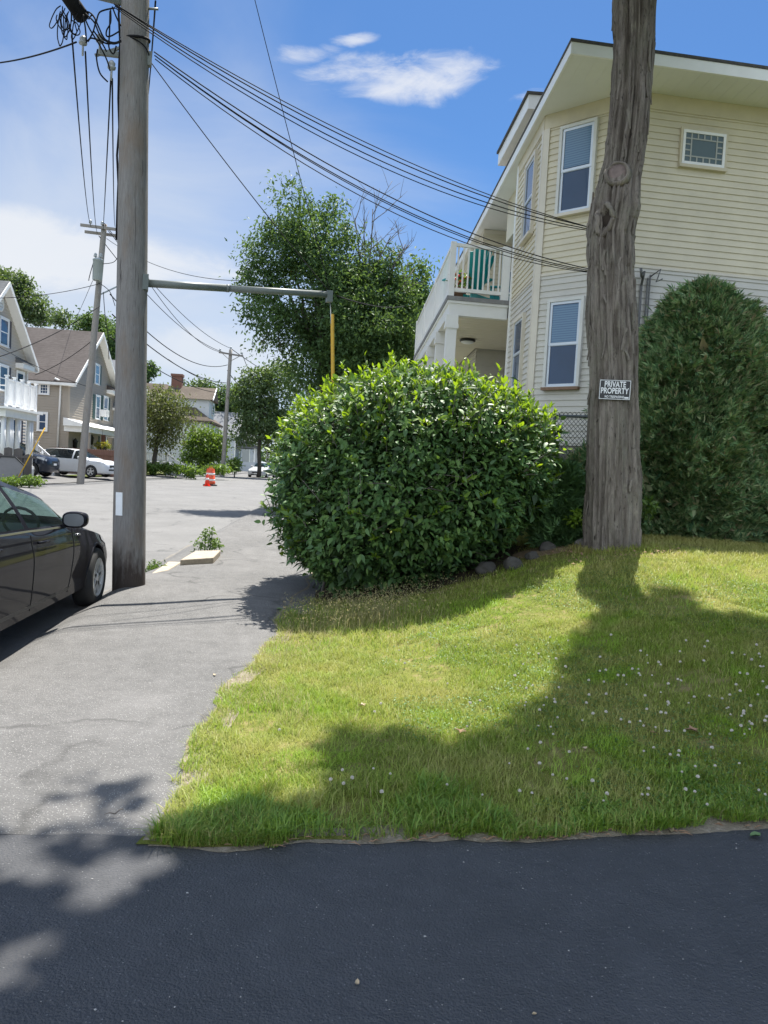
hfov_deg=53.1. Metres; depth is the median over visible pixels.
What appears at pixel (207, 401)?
hip roofed house
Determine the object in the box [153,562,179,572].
kerb stone
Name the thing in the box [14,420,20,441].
window
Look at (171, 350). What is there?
utility line
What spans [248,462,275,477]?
parked car
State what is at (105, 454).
board fence
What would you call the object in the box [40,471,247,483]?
pavement
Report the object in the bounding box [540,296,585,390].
window
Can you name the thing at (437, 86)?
sky
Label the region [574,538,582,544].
boulder
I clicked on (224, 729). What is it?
verge grass
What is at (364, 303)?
utility line
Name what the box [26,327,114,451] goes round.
taupe house
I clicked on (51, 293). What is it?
utility line
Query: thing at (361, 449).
rounded bush
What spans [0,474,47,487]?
ivy clump
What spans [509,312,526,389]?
window
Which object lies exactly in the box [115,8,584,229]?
service cable
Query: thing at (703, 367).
arborvitae
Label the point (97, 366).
window
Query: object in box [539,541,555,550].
boulder
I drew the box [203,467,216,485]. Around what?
traffic barrel
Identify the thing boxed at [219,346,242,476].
utility pole
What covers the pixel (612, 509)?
maple tree
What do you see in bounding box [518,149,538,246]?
window
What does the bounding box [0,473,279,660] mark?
road
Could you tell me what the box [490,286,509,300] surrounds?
adirondack chair
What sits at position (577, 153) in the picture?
window
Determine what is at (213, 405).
window
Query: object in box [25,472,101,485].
parking lot
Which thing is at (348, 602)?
seed heads
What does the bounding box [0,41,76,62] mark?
power line
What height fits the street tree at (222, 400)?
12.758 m
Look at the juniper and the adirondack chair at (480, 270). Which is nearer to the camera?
the juniper
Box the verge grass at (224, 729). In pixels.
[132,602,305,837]
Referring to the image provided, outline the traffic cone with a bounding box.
[204,474,209,485]
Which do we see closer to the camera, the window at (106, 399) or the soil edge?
the soil edge
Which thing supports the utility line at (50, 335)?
attached to the utility pole at (97, 266)
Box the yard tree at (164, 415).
[146,382,204,475]
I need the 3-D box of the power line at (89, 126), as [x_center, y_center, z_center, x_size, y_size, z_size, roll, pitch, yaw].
[-8.858,-9.608,23.601,0.020,6.309,31.616,2,3,-21]
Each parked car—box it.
[0,481,106,630]
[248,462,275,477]
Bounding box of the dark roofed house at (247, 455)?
[241,432,257,461]
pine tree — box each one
[66,305,115,337]
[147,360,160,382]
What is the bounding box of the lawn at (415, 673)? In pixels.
[136,492,767,846]
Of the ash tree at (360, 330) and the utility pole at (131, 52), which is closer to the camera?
the utility pole at (131, 52)
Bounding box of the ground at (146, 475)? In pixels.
[2,473,242,486]
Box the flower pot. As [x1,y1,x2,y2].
[446,269,471,296]
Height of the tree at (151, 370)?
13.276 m
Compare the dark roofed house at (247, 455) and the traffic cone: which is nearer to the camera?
the traffic cone
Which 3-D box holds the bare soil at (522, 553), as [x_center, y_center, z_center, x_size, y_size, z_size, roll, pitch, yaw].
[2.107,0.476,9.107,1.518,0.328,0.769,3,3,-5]
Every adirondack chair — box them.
[442,249,494,298]
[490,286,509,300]
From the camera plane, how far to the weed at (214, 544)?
12.97 m
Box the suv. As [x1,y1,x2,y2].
[13,442,59,476]
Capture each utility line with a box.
[0,306,99,356]
[0,347,84,385]
[5,283,99,297]
[35,342,89,374]
[99,236,241,355]
[104,223,228,347]
[106,238,238,280]
[110,294,225,366]
[110,337,219,392]
[112,314,224,382]
[115,229,218,351]
[336,295,402,307]
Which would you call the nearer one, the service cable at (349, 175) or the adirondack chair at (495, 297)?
the service cable at (349, 175)
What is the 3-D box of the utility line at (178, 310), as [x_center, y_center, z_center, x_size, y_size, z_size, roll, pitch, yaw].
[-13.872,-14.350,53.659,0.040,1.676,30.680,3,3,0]
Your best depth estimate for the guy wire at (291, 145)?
10.27 m
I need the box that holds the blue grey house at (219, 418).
[214,411,257,470]
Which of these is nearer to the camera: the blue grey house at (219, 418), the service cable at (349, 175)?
the service cable at (349, 175)
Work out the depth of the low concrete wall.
32.55 m
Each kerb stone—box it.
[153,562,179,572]
[180,550,219,564]
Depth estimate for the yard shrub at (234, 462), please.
65.80 m
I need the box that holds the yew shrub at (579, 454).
[533,438,586,495]
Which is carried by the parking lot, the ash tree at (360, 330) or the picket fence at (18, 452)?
the picket fence at (18, 452)
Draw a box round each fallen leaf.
[686,725,698,731]
[750,831,760,835]
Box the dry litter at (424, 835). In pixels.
[224,822,762,846]
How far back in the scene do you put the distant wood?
183.19 m
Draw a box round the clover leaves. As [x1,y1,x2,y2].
[380,564,767,812]
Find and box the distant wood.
[261,416,281,465]
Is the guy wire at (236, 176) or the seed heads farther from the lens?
the guy wire at (236, 176)
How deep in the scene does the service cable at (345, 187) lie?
10.13 m
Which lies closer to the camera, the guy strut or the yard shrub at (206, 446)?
the guy strut
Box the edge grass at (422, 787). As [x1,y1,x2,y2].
[140,761,767,847]
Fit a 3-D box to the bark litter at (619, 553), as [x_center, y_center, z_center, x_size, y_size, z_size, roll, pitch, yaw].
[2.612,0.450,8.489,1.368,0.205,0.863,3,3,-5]
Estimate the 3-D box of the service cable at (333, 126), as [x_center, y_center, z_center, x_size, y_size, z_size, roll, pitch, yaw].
[0.301,-5.089,10.459,7.537,1.226,0.012,2,3,-26]
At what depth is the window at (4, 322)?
39.54 m
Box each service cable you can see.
[114,3,584,226]
[115,6,585,228]
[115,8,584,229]
[116,5,585,226]
[154,51,587,268]
[154,55,585,269]
[155,56,586,271]
[155,59,584,271]
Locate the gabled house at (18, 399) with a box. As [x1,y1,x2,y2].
[0,280,60,476]
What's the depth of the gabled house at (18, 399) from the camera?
39.24 m
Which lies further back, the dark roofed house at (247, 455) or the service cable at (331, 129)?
the dark roofed house at (247, 455)
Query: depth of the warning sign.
8.46 m
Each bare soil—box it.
[314,544,536,605]
[512,544,585,557]
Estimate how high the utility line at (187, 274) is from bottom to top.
3.706 m
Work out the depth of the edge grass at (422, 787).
3.50 m
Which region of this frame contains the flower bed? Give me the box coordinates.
[146,458,237,479]
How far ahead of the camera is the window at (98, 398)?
56.41 m
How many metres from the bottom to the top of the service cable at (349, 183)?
1.451 m
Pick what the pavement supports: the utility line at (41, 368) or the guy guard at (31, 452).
the guy guard at (31, 452)
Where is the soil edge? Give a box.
[148,813,767,851]
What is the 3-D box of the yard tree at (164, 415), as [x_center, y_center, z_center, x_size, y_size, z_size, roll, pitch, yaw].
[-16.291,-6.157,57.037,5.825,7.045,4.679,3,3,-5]
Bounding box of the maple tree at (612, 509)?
[582,0,656,550]
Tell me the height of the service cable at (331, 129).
1.248 m
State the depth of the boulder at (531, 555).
8.73 m
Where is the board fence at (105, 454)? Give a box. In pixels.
[54,447,113,476]
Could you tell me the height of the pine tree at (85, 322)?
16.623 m
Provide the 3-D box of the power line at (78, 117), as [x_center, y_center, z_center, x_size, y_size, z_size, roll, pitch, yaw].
[-9.080,-9.845,23.576,0.020,6.438,31.732,2,3,-21]
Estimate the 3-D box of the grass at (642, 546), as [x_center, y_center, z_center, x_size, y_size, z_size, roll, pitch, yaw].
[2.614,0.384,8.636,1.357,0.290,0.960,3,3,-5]
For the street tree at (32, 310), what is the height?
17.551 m
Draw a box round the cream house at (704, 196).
[413,38,767,512]
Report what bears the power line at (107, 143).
attached to the utility pole at (131, 52)
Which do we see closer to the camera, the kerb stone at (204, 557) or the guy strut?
the guy strut
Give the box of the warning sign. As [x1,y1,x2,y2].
[598,379,631,399]
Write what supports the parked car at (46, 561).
on the road
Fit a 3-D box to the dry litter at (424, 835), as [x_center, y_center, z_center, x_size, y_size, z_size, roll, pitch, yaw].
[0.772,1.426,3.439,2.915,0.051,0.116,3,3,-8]
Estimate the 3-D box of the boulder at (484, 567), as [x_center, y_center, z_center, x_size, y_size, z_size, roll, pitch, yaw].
[1.143,0.642,8.612,0.241,0.181,0.194,4,3,12]
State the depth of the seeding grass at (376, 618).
7.37 m
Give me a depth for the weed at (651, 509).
9.19 m
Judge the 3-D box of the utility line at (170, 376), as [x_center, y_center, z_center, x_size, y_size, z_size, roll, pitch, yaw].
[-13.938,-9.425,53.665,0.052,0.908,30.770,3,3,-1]
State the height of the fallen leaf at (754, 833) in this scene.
0.016 m
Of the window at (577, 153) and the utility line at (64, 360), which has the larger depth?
the utility line at (64, 360)
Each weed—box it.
[145,559,167,571]
[189,525,224,551]
[562,507,582,528]
[641,494,659,520]
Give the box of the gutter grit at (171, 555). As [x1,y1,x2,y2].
[78,545,190,607]
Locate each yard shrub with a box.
[174,420,234,473]
[223,457,243,476]
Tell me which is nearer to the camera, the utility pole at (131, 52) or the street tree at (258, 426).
the utility pole at (131, 52)
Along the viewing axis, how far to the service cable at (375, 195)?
10.33 m
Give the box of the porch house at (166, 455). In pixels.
[112,360,187,477]
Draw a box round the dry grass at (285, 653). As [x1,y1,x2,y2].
[195,619,343,727]
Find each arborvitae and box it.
[581,274,767,542]
[754,397,767,476]
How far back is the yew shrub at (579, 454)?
10.49 m
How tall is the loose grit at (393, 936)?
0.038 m
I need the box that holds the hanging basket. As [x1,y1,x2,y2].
[94,434,111,449]
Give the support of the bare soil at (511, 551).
on the lawn at (415, 673)
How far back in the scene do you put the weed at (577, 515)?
8.88 m
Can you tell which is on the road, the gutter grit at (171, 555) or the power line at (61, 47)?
the gutter grit at (171, 555)
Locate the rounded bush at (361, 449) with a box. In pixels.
[254,344,571,598]
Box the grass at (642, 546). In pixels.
[557,536,668,556]
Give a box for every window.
[0,315,9,347]
[0,363,8,391]
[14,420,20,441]
[16,370,24,382]
[36,411,47,431]
[38,384,49,394]
[94,363,99,385]
[95,394,100,419]
[103,395,108,420]
[212,403,214,415]
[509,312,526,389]
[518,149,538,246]
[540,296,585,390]
[553,117,598,217]
[678,126,728,172]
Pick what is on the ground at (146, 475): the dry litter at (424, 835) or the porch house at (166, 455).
the porch house at (166, 455)
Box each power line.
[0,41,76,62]
[71,34,91,227]
[84,51,97,233]
[103,71,110,227]
[111,78,114,224]
[149,0,155,86]
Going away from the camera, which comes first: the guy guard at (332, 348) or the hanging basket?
the guy guard at (332, 348)
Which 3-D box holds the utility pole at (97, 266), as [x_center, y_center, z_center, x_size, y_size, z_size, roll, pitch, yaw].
[-14.344,-7.806,38.341,2.204,13.472,1.716,3,3,-5]
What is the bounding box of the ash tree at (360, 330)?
[219,164,425,400]
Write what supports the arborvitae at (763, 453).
on the lawn at (415, 673)
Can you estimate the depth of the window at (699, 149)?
12.14 m
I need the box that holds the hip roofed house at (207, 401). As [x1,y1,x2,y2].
[146,373,222,468]
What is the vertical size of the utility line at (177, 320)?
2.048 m
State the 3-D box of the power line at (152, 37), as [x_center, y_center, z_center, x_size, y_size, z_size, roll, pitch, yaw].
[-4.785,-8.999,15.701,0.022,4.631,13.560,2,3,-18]
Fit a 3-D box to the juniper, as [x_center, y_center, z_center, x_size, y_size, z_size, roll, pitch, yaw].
[2.165,-0.027,9.369,1.021,1.323,1.060,3,3,-5]
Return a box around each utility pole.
[49,0,158,590]
[76,220,116,483]
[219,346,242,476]
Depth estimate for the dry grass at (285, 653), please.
5.69 m
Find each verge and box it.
[62,471,203,476]
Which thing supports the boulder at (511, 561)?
on the bare soil at (511, 551)
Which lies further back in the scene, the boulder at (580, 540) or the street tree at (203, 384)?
the street tree at (203, 384)
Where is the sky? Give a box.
[0,0,767,465]
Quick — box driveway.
[0,828,767,1023]
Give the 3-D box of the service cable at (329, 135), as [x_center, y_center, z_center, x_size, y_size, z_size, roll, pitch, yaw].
[0.268,-5.089,10.493,7.535,1.261,0.014,2,3,-25]
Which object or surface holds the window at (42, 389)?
in the taupe house at (60, 403)
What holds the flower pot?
on the cream house at (704, 196)
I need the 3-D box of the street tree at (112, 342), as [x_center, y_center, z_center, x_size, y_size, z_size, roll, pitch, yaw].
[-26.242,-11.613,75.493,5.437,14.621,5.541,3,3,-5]
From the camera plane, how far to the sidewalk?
5.38 m
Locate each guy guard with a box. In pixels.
[18,428,44,476]
[331,314,334,383]
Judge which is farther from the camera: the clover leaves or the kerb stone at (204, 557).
the kerb stone at (204, 557)
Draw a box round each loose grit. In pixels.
[0,598,234,812]
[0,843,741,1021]
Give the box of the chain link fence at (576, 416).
[550,412,587,458]
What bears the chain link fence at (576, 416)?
on the lawn at (415, 673)
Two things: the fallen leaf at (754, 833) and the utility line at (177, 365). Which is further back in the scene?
the utility line at (177, 365)
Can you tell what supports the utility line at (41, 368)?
attached to the utility pole at (97, 266)
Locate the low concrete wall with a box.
[0,456,24,479]
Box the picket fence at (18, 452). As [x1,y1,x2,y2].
[0,447,34,479]
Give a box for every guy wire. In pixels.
[152,64,327,289]
[255,1,329,289]
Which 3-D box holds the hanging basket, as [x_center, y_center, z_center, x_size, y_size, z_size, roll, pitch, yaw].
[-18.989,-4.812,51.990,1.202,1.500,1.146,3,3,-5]
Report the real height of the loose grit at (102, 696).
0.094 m
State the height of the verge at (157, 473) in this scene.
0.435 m
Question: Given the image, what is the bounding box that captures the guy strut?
[142,274,332,302]
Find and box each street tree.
[0,265,79,329]
[98,321,115,359]
[183,374,225,412]
[215,383,256,433]
[217,357,305,477]
[384,246,442,359]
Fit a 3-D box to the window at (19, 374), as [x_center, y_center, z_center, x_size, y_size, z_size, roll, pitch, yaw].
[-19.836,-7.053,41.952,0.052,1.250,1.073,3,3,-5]
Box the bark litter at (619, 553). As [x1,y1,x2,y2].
[552,544,679,563]
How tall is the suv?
1.825 m
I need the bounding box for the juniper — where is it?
[523,456,585,547]
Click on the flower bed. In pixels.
(188, 471)
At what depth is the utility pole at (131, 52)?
9.09 m
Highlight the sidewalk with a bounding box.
[0,500,320,835]
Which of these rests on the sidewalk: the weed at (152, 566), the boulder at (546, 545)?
the weed at (152, 566)
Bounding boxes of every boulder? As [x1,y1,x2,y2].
[475,561,495,573]
[503,556,522,569]
[524,551,538,559]
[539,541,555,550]
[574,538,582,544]
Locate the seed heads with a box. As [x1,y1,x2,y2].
[281,566,496,624]
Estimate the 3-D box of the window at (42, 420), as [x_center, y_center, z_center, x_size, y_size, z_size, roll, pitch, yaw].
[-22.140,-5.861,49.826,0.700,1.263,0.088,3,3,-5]
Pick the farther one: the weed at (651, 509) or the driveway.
the weed at (651, 509)
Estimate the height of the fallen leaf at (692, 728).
0.023 m
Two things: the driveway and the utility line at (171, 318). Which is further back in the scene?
the utility line at (171, 318)
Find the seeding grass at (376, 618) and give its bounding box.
[276,578,483,645]
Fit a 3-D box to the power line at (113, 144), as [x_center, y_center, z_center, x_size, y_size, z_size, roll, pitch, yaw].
[-8.286,-9.646,23.650,0.020,6.939,31.363,2,3,-20]
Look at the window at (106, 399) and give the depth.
58.56 m

